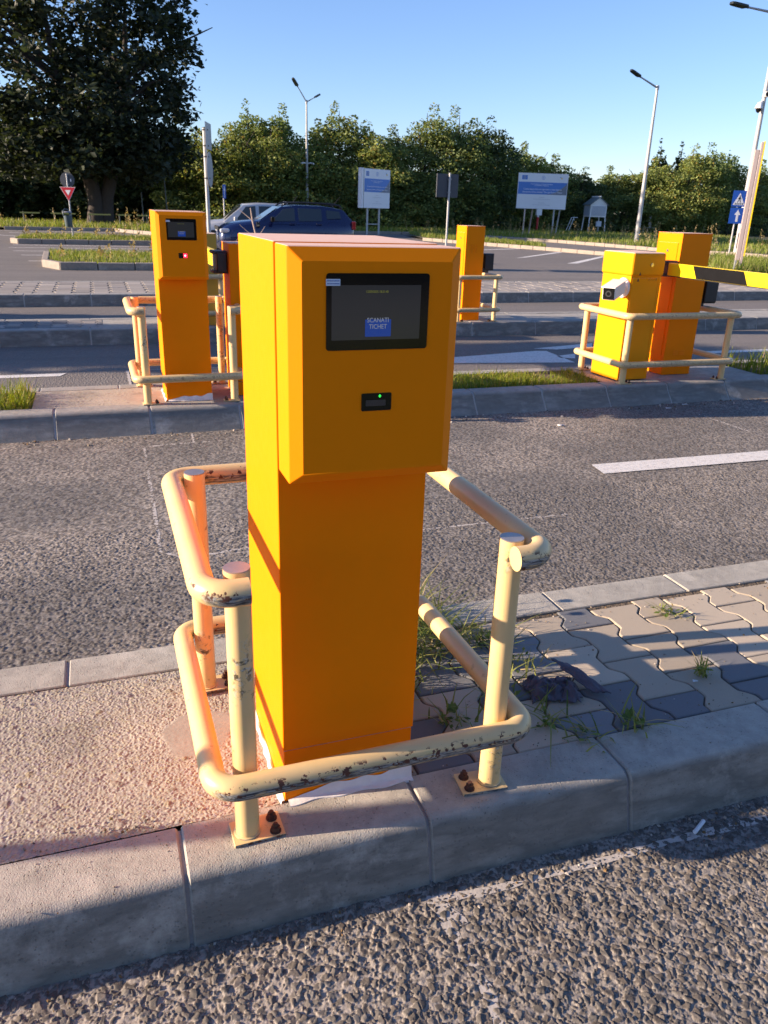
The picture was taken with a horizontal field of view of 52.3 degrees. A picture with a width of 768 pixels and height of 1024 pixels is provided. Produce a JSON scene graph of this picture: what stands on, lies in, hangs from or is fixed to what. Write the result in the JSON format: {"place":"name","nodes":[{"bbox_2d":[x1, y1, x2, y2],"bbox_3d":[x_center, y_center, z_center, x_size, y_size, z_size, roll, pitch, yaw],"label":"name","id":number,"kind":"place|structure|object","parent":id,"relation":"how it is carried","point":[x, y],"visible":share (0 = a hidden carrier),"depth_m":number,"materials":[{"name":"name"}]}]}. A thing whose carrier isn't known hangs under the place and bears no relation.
{"place":"outdoors","nodes":[
{"label":"outdoors","id":0,"kind":"place"},
{"bbox_2d":[0,374,39,409],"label":"grass","id":1,"kind":"structure","parent":0,"point":[24,398],"depth_m":5.97,"materials":[{"name":"plant"}]},
{"bbox_2d":[0,320,102,328],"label":"pavement","id":2,"kind":"structure","parent":0,"point":[49,324],"depth_m":9.78,"materials":[{"name":"concrete"}]},
{"bbox_2d":[0,217,150,230],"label":"grass","id":3,"kind":"structure","parent":0,"point":[42,222],"depth_m":43.73,"materials":[{"name":"plant"}]},
{"bbox_2d":[48,247,152,263],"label":"grass","id":4,"kind":"structure","parent":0,"point":[74,255],"depth_m":21.23,"materials":[{"name":"plant"}]},
{"bbox_2d":[57,238,152,258],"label":"weeds","id":5,"kind":"object","parent":4,"relation":"on","point":[100,251],"visible":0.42,"depth_m":21.20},
{"bbox_2d":[32,384,243,408],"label":"pavement","id":6,"kind":"structure","parent":0,"point":[80,398],"depth_m":6.27,"materials":[{"name":"concrete"}]},
{"bbox_2d":[149,210,212,401],"bbox_3d":[-1.581,-1.600,6.115,0.372,1.415,0.563,-6,22,-18],"label":"ticket kiosk","id":7,"kind":"object","parent":6,"relation":"on","point":[180,255],"visible":1,"depth_m":5.97,"materials":[{"name":"orange"}]},
{"bbox_2d":[207,241,243,394],"bbox_3d":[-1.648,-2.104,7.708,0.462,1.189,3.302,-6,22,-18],"label":"barrier cabinet","id":8,"kind":"object","parent":6,"relation":"on","point":[224,261],"visible":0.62,"depth_m":6.17,"materials":[{"name":"orange metal"}]},
{"bbox_2d":[0,663,416,863],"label":"pavement","id":9,"kind":"structure","parent":0,"point":[80,757],"depth_m":2.21,"materials":[{"name":"concrete"}]},
{"bbox_2d":[0,771,412,859],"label":"debris","id":10,"kind":"object","parent":9,"relation":"on","point":[105,829],"visible":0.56,"depth_m":1.97,"materials":[{"name":"gravel"}]},
{"bbox_2d":[238,233,460,806],"bbox_3d":[-0.125,0.052,1.994,0.372,1.415,0.563,-6,22,-18],"label":"ticket kiosk","id":11,"kind":"object","parent":9,"relation":"on","point":[348,348],"visible":0.98,"depth_m":1.81,"materials":[{"name":"orange"}]},
{"bbox_2d":[161,462,551,848],"bbox_3d":[-0.132,0.315,2.234,0.875,0.742,0.875,-6,22,-18],"label":"pipe railing","id":12,"kind":"object","parent":9,"relation":"on","point":[247,784],"visible":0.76,"depth_m":1.96,"materials":[{"name":"metal"}]},
{"bbox_2d":[102,313,555,326],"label":"pavement","id":13,"kind":"structure","parent":0,"point":[154,322],"depth_m":11.55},
{"bbox_2d":[207,232,218,324],"bbox_3d":[-2.336,-2.992,10.033,0.361,1.116,0.364,-6,22,-18],"label":"barrier cabinet","id":14,"kind":"object","parent":13,"relation":"on","point":[212,287],"visible":0.21,"depth_m":9.93,"materials":[{"name":"metal"}]},
{"bbox_2d":[456,225,493,319],"bbox_3d":[1.296,-3.439,11.250,0.492,1.282,0.338,-6,22,-18],"label":"barrier cabinet","id":15,"kind":"object","parent":13,"relation":"on","point":[475,258],"visible":0.82,"depth_m":11.06,"materials":[{"name":"orange metal"}]},
{"bbox_2d":[0,796,767,1023],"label":"road","id":16,"kind":"structure","parent":0,"point":[676,934],"depth_m":1.85,"materials":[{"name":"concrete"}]},
{"bbox_2d":[14,796,767,1020],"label":"debris","id":17,"kind":"object","parent":16,"relation":"on","point":[343,910],"visible":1,"depth_m":1.99,"materials":[{"name":"gravel"}]},
{"bbox_2d":[438,901,467,928],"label":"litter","id":18,"kind":"object","parent":16,"relation":"on","point":[453,916],"visible":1,"depth_m":1.96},
{"bbox_2d":[425,894,504,1023],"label":"joint seal","id":19,"kind":"object","parent":16,"relation":"on","point":[493,1004],"visible":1,"depth_m":1.83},
{"bbox_2d":[432,814,767,901],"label":"joint seal","id":20,"kind":"object","parent":16,"relation":"on","point":[499,887],"visible":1,"depth_m":2.12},
{"bbox_2d":[0,469,767,668],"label":"road","id":21,"kind":"structure","parent":0,"point":[68,599],"depth_m":3.97,"materials":[{"name":"asphalt"}]},
{"bbox_2d":[0,398,767,542],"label":"road","id":22,"kind":"structure","parent":0,"point":[64,488],"depth_m":5.48,"materials":[{"name":"asphalt"}]},
{"bbox_2d":[9,398,766,448],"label":"debris","id":23,"kind":"object","parent":22,"relation":"on","point":[451,421],"visible":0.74,"depth_m":6.81,"materials":[{"name":"concrete"}]},
{"bbox_2d":[592,450,767,473],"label":"lane marking","id":24,"kind":"object","parent":22,"relation":"on","point":[604,468],"visible":1,"depth_m":5.64,"materials":[{"name":"paint"}]},
{"bbox_2d":[0,230,767,865],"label":"road","id":25,"kind":"structure","parent":0,"point":[76,366],"depth_m":11.84,"materials":[{"name":"asphalt"}]},
{"bbox_2d":[0,373,65,377],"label":"lane marking","id":26,"kind":"object","parent":25,"relation":"on","point":[28,375],"visible":1,"depth_m":7.77,"materials":[{"name":"paint"}]},
{"bbox_2d":[10,234,151,245],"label":"kerb","id":27,"kind":"structure","parent":25,"relation":"on","point":[15,239],"depth_m":29.86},
{"bbox_2d":[42,251,153,270],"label":"kerb","id":28,"kind":"structure","parent":25,"relation":"on","point":[52,264],"depth_m":19.53,"materials":[{"name":"concrete"}]},
{"bbox_2d":[202,121,212,232],"bbox_3d":[-4.849,-8.816,21.616,0.167,3.520,0.900,0,21,-4],"label":"sign post","id":29,"kind":"object","parent":25,"relation":"on","point":[208,164],"visible":0.94,"depth_m":21.31,"materials":[{"name":"metal"}]},
{"bbox_2d":[206,197,296,249],"bbox_3d":[-4.894,-10.391,28.135,4.294,1.963,2.240,-4,22,-16],"label":"parked car","id":30,"kind":"object","parent":25,"relation":"on","point":[235,213],"visible":0.16,"depth_m":27.35,"materials":[{"name":"silver metal"}]},
{"bbox_2d":[214,197,355,248],"bbox_3d":[-3.196,-9.142,25.093,4.334,1.943,2.240,-5,22,-17],"label":"parked car","id":31,"kind":"object","parent":25,"relation":"on","point":[293,218],"visible":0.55,"depth_m":24.42,"materials":[{"name":"blue metal"}]},
{"bbox_2d":[0,281,601,281],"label":"kerb","id":32,"kind":"structure","parent":25,"relation":"on","point":[154,281],"depth_m":15.12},
{"bbox_2d":[143,433,566,556],"bbox_3d":[-0.382,-0.269,5.213,2.319,0.001,2.289,-6,22,-18],"label":"joint seal","id":33,"kind":"object","parent":25,"relation":"on","point":[153,508],"visible":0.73,"depth_m":4.41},
{"bbox_2d":[358,167,389,234],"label":"billboard","id":34,"kind":"object","parent":25,"relation":"on","point":[373,188],"visible":1,"depth_m":49.76,"materials":[{"name":"white"}]},
{"bbox_2d":[0,359,766,396],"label":"kerb","id":35,"kind":"structure","parent":25,"relation":"on","point":[125,386],"depth_m":6.71,"materials":[{"name":"concrete"}]},
{"bbox_2d":[123,296,242,405],"bbox_3d":[-1.621,-1.333,6.345,0.875,0.742,0.875,-6,22,-18],"label":"pipe railing","id":36,"kind":"object","parent":35,"relation":"on","point":[140,365],"visible":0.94,"depth_m":6.10,"materials":[{"name":"metal"}]},
{"bbox_2d":[0,700,767,996],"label":"kerb","id":37,"kind":"structure","parent":25,"relation":"on","point":[209,883],"depth_m":2.00,"materials":[{"name":"concrete"}]},
{"bbox_2d":[0,374,767,443],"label":"kerb","id":38,"kind":"structure","parent":25,"relation":"on","point":[31,425],"depth_m":6.76,"materials":[{"name":"concrete"}]},
{"bbox_2d":[574,303,741,384],"bbox_3d":[2.676,-1.691,7.738,1.329,0.656,0.879,-6,22,-18],"label":"pipe railing","id":39,"kind":"object","parent":38,"relation":"on","point":[722,360],"visible":0.84,"depth_m":7.42,"materials":[{"name":"metal"}]},
{"bbox_2d":[0,560,767,697],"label":"kerb","id":40,"kind":"structure","parent":25,"relation":"on","point":[14,681],"depth_m":3.10,"materials":[{"name":"concrete"}]},
{"bbox_2d":[0,316,767,346],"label":"kerb","id":41,"kind":"structure","parent":25,"relation":"on","point":[32,337],"depth_m":10.06,"materials":[{"name":"concrete"}]},
{"bbox_2d":[208,274,224,325],"bbox_3d":[-2.439,-2.774,10.116,0.754,0.643,0.799,-6,22,-18],"label":"pipe railing","id":42,"kind":"object","parent":41,"relation":"on","point":[219,277],"visible":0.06,"depth_m":9.86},
{"bbox_2d":[457,273,502,321],"bbox_3d":[1.214,-3.131,11.333,0.744,0.643,0.799,-6,22,-18],"label":"pipe railing","id":43,"kind":"object","parent":41,"relation":"on","point":[493,308],"visible":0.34,"depth_m":11.03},
{"bbox_2d":[0,290,767,306],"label":"kerb","id":44,"kind":"structure","parent":25,"relation":"on","point":[54,299],"depth_m":15.16,"materials":[{"name":"concrete"}]},
{"bbox_2d":[0,309,767,320],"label":"kerb","id":45,"kind":"structure","parent":25,"relation":"on","point":[156,317],"depth_m":10.54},
{"bbox_2d":[4,226,767,257],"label":"kerb","id":46,"kind":"structure","parent":25,"relation":"on","point":[376,232],"depth_m":42.56,"materials":[{"name":"concrete"}]},
{"bbox_2d":[436,173,458,245],"bbox_3d":[2.167,-10.280,27.264,0.840,2.850,0.110,-7,23,-22],"label":"sign post","id":47,"kind":"object","parent":25,"relation":"on","point":[446,185],"visible":0.94,"depth_m":26.94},
{"bbox_2d":[454,351,572,362],"bbox_3d":[1.471,-1.872,9.508,1.595,0.001,0.818,-6,22,-18],"label":"lane marking","id":48,"kind":"object","parent":25,"relation":"on","point":[534,357],"visible":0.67,"depth_m":9.50,"materials":[{"name":"paint"}]},
{"bbox_2d":[423,238,603,255],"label":"kerb","id":49,"kind":"structure","parent":25,"relation":"on","point":[578,251],"depth_m":37.49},
{"bbox_2d":[0,282,767,293],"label":"pavement","id":50,"kind":"structure","parent":0,"point":[77,287],"depth_m":14.49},
{"bbox_2d":[0,215,767,254],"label":"verge","id":51,"kind":"structure","parent":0,"point":[755,236],"depth_m":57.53,"materials":[{"name":"plant"}]},
{"bbox_2d":[0,114,53,217],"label":"tree","id":52,"kind":"object","parent":51,"relation":"on","point":[19,193],"visible":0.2,"depth_m":58.22,"materials":[{"name":"green plant"}]},
{"bbox_2d":[31,160,136,220],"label":"tree","id":53,"kind":"object","parent":51,"relation":"on","point":[77,198],"visible":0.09,"depth_m":58.32,"materials":[{"name":"green plant"}]},
{"bbox_2d":[0,0,212,223],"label":"tree","id":54,"kind":"object","parent":51,"relation":"on","point":[96,137],"visible":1,"depth_m":44.19,"materials":[{"name":"green plant"}]},
{"bbox_2d":[114,161,192,221],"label":"tree","id":55,"kind":"object","parent":51,"relation":"on","point":[127,188],"visible":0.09,"depth_m":59.27,"materials":[{"name":"green plant"}]},
{"bbox_2d":[145,127,236,218],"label":"tree","id":56,"kind":"object","parent":51,"relation":"on","point":[175,201],"visible":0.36,"depth_m":56.93,"materials":[{"name":"green plant"}]},
{"bbox_2d":[172,121,289,219],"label":"tree","id":57,"kind":"object","parent":51,"relation":"on","point":[229,176],"visible":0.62,"depth_m":56.46,"materials":[{"name":"green plant"}]},
{"bbox_2d":[0,176,475,226],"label":"undergrowth","id":58,"kind":"object","parent":51,"relation":"on","point":[45,204],"visible":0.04,"depth_m":60.13,"materials":[{"name":"green plant"}]},
{"bbox_2d":[217,98,281,213],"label":"tree","id":59,"kind":"object","parent":51,"relation":"on","point":[248,123],"visible":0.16,"depth_m":58.32,"materials":[{"name":"green plant"}]},
{"bbox_2d":[221,125,335,208],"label":"tree","id":60,"kind":"object","parent":51,"relation":"on","point":[271,169],"visible":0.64,"depth_m":57.29,"materials":[{"name":"green plant"}]},
{"bbox_2d":[246,103,324,204],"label":"tree","id":61,"kind":"object","parent":51,"relation":"on","point":[287,135],"visible":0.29,"depth_m":58.66,"materials":[{"name":"green plant"}]},
{"bbox_2d":[292,77,320,201],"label":"street lamp","id":62,"kind":"object","parent":51,"relation":"on","point":[306,101],"visible":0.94,"depth_m":57.06,"materials":[{"name":"grey metal"}]},
{"bbox_2d":[277,127,357,214],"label":"tree","id":63,"kind":"object","parent":51,"relation":"on","point":[322,172],"visible":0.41,"depth_m":58.94,"materials":[{"name":"green plant"}]},
{"bbox_2d":[303,100,393,226],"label":"tree","id":64,"kind":"object","parent":51,"relation":"on","point":[335,139],"visible":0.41,"depth_m":59.99,"materials":[{"name":"green plant"}]},
{"bbox_2d":[326,119,428,227],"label":"tree","id":65,"kind":"object","parent":51,"relation":"on","point":[371,141],"visible":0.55,"depth_m":59.89,"materials":[{"name":"green plant"}]},
{"bbox_2d":[346,124,454,227],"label":"tree","id":66,"kind":"object","parent":51,"relation":"on","point":[412,187],"visible":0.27,"depth_m":61.67,"materials":[{"name":"green plant"}]},
{"bbox_2d":[382,102,473,227],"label":"tree","id":67,"kind":"object","parent":51,"relation":"on","point":[423,144],"visible":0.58,"depth_m":61.60,"materials":[{"name":"green plant"}]},
{"bbox_2d":[410,105,506,227],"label":"tree","id":68,"kind":"object","parent":51,"relation":"on","point":[462,136],"visible":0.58,"depth_m":62.94,"materials":[{"name":"green plant"}]},
{"bbox_2d":[441,115,526,230],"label":"tree","id":69,"kind":"object","parent":51,"relation":"on","point":[495,152],"visible":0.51,"depth_m":64.40,"materials":[{"name":"green plant"}]},
{"bbox_2d":[458,139,536,228],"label":"tree","id":70,"kind":"object","parent":51,"relation":"on","point":[513,182],"visible":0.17,"depth_m":67.54,"materials":[{"name":"green plant"}]},
{"bbox_2d":[484,141,560,229],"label":"tree","id":71,"kind":"object","parent":51,"relation":"on","point":[540,166],"visible":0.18,"depth_m":69.11,"materials":[{"name":"green plant"}]},
{"bbox_2d":[516,172,568,234],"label":"billboard","id":72,"kind":"object","parent":51,"relation":"on","point":[541,190],"visible":1,"depth_m":56.96,"materials":[{"name":"white"}]},
{"bbox_2d":[510,153,588,230],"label":"tree","id":73,"kind":"object","parent":51,"relation":"on","point":[558,168],"visible":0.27,"depth_m":71.08,"materials":[{"name":"green plant"}]},
{"bbox_2d":[550,166,619,231],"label":"tree","id":74,"kind":"object","parent":51,"relation":"on","point":[587,186],"visible":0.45,"depth_m":72.31,"materials":[{"name":"green plant"}]},
{"bbox_2d":[404,215,767,250],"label":"weeds","id":75,"kind":"object","parent":51,"relation":"on","point":[594,228],"visible":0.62,"depth_m":53.63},
{"bbox_2d":[581,196,608,230],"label":"weather shelter","id":76,"kind":"object","parent":51,"relation":"on","point":[595,206],"visible":0.91,"depth_m":70.15,"materials":[{"name":"white paint"}]},
{"bbox_2d":[571,165,643,231],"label":"tree","id":77,"kind":"object","parent":51,"relation":"on","point":[615,199],"visible":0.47,"depth_m":74.06,"materials":[{"name":"green plant"}]},
{"bbox_2d":[459,210,767,235],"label":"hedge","id":78,"kind":"object","parent":51,"relation":"on","point":[679,226],"visible":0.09,"depth_m":77.36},
{"bbox_2d":[630,69,659,241],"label":"street lamp","id":79,"kind":"object","parent":51,"relation":"on","point":[643,188],"visible":0.97,"depth_m":47.42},
{"bbox_2d":[614,157,694,232],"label":"tree","id":80,"kind":"object","parent":51,"relation":"on","point":[650,208],"visible":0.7,"depth_m":73.44,"materials":[{"name":"green plant"}]},
{"bbox_2d":[641,143,729,232],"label":"tree","id":81,"kind":"object","parent":51,"relation":"on","point":[691,163],"visible":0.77,"depth_m":73.29,"materials":[{"name":"green plant"}]},
{"bbox_2d":[667,142,744,233],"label":"tree","id":82,"kind":"object","parent":51,"relation":"on","point":[723,165],"visible":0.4,"depth_m":74.48,"materials":[{"name":"green plant"}]},
{"bbox_2d":[690,155,767,235],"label":"tree","id":83,"kind":"object","parent":51,"relation":"on","point":[760,205],"visible":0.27,"depth_m":76.27,"materials":[{"name":"green plant"}]},
{"bbox_2d":[728,190,746,253],"bbox_3d":[15.615,-12.839,34.790,0.640,2.720,0.085,1,21,-2],"label":"crossing sign","id":84,"kind":"object","parent":51,"relation":"on","point":[736,213],"visible":0.9,"depth_m":34.54,"materials":[{"name":"blue"}]},
{"bbox_2d":[712,159,767,235],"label":"tree","id":85,"kind":"object","parent":51,"relation":"on","point":[764,181],"visible":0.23,"depth_m":78.20,"materials":[{"name":"green plant"}]},
{"bbox_2d":[729,1,767,251],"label":"street lamp","id":86,"kind":"object","parent":51,"relation":"on","point":[760,107],"visible":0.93,"depth_m":35.38,"materials":[{"name":"grey metal"}]},
{"bbox_2d":[0,0,767,184],"label":"sky","id":87,"kind":"structure","parent":0,"point":[556,75],"materials":[{"name":"blue"}]},
{"bbox_2d":[409,230,545,246],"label":"grass","id":88,"kind":"structure","parent":0,"point":[435,234],"depth_m":42.41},
{"bbox_2d":[453,366,599,388],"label":"grass","id":89,"kind":"structure","parent":0,"point":[493,379],"depth_m":7.39,"materials":[{"name":"plant"}]},
{"bbox_2d":[410,580,767,774],"bbox_3d":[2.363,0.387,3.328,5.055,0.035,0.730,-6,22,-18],"label":"pavement","id":90,"kind":"structure","parent":0,"point":[608,643],"depth_m":2.76,"materials":[{"name":"concrete"}]},
{"bbox_2d":[417,557,483,649],"bbox_3d":[0.039,0.354,3.013,0.708,0.116,0.841,4,21,4],"label":"weed","id":91,"kind":"object","parent":90,"relation":"on","point":[438,608],"visible":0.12,"depth_m":3.04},
{"bbox_2d":[417,683,483,728],"bbox_3d":[0.207,0.610,2.428,0.237,0.074,0.220,-6,22,-18],"label":"weed","id":92,"kind":"object","parent":90,"relation":"on","point":[449,709],"visible":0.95,"depth_m":2.43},
{"bbox_2d":[416,579,538,692],"bbox_3d":[0.092,0.416,2.861,0.837,0.114,1.014,-6,22,-18],"label":"weed","id":93,"kind":"object","parent":90,"relation":"on","point":[424,634],"visible":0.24,"depth_m":2.81,"materials":[{"name":"plant"}]},
{"bbox_2d":[442,609,534,650],"bbox_3d":[0.403,0.458,2.850,0.390,0.062,0.312,2,21,1],"label":"weed","id":94,"kind":"object","parent":90,"relation":"on","point":[487,636],"visible":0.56,"depth_m":2.89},
{"bbox_2d":[423,620,573,686],"bbox_3d":[0.420,0.497,2.726,0.468,0.079,0.492,-6,22,-18],"label":"weed","id":95,"kind":"object","parent":90,"relation":"on","point":[526,666],"visible":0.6,"depth_m":2.69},
{"bbox_2d":[453,684,604,767],"bbox_3d":[0.465,0.653,2.357,0.441,0.060,0.397,-6,22,-18],"label":"weed","id":96,"kind":"object","parent":90,"relation":"on","point":[550,724],"visible":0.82,"depth_m":2.42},
{"bbox_2d":[522,658,610,703],"bbox_3d":[0.587,0.562,2.602,0.269,0.055,0.194,-6,22,-18],"label":"rag","id":97,"kind":"object","parent":90,"relation":"on","point":[560,689],"visible":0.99,"depth_m":2.58,"materials":[{"name":"fabric"}]},
{"bbox_2d":[540,706,619,752],"bbox_3d":[0.597,0.658,2.385,0.170,0.037,0.263,-14,26,-35],"label":"weed","id":98,"kind":"object","parent":90,"relation":"on","point":[583,730],"visible":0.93,"depth_m":2.39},
{"bbox_2d":[592,682,685,737],"bbox_3d":[0.761,0.628,2.429,0.247,0.073,0.250,-6,22,-18],"label":"weed","id":99,"kind":"object","parent":90,"relation":"on","point":[628,715],"visible":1,"depth_m":2.44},
{"bbox_2d":[680,650,719,677],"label":"weed","id":100,"kind":"object","parent":90,"relation":"on","point":[701,670],"visible":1,"depth_m":2.71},
{"bbox_2d":[540,310,767,318],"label":"pavement","id":101,"kind":"structure","parent":0,"point":[595,315],"depth_m":12.41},
{"bbox_2d":[573,365,758,381],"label":"pavement","id":102,"kind":"structure","parent":0,"point":[703,371],"depth_m":7.95,"materials":[{"name":"concrete"}]},
{"bbox_2d":[591,250,665,379],"bbox_3d":[2.326,-1.887,7.495,0.378,1.164,0.450,-7,23,-22],"label":"fee machine","id":103,"kind":"object","parent":102,"relation":"on","point":[642,272],"visible":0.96,"depth_m":7.35,"materials":[{"name":"yellow metal"}]},
{"bbox_2d":[601,278,629,300],"bbox_3d":[2.114,-2.023,7.084,0.152,0.180,0.480,15,25,30],"label":"security camera","id":104,"kind":"object","parent":103,"relation":"attached to","point":[614,289],"visible":1,"depth_m":6.97,"materials":[{"name":"white plastic"}]},
{"bbox_2d":[647,232,767,374],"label":"barrier cabinet","id":105,"kind":"object","parent":102,"relation":"on","point":[690,281],"visible":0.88,"depth_m":7.60,"materials":[{"name":"orange metal"}]},
{"bbox_2d":[707,251,767,272],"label":"grass","id":106,"kind":"structure","parent":0,"point":[752,263],"depth_m":24.58,"materials":[{"name":"plant"}]},
{"bbox_2d":[720,345,767,374],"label":"grass","id":107,"kind":"structure","parent":0,"point":[752,362],"depth_m":8.29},
{"label":"verge","id":108,"kind":"structure","parent":0,"visible":0},
{"bbox_2d":[733,141,765,268],"bbox_3d":[10.695,-8.840,22.982,0.340,3.740,0.240,6,22,9],"label":"raised boom","id":109,"kind":"object","parent":108,"relation":"on","point":[749,202],"visible":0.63,"depth_m":22.86,"materials":[{"name":"white metal"}]},
{"label":"earth","id":110,"kind":"structure","parent":0,"visible":0},
{"bbox_2d":[60,172,74,235],"bbox_3d":[-12.647,-12.332,31.448,0.620,2.475,0.077,1,21,-2],"label":"give way sign","id":111,"kind":"object","parent":110,"relation":"on","point":[67,180],"visible":0.91,"depth_m":31.18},
{"bbox_2d":[22,220,139,238],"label":"weeds","id":112,"kind":"object","parent":110,"relation":"on","point":[80,229],"visible":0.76,"depth_m":31.57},
{"bbox_2d":[15,232,151,240],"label":"grass","id":113,"kind":"structure","parent":110,"relation":"on","point":[91,236],"depth_m":31.15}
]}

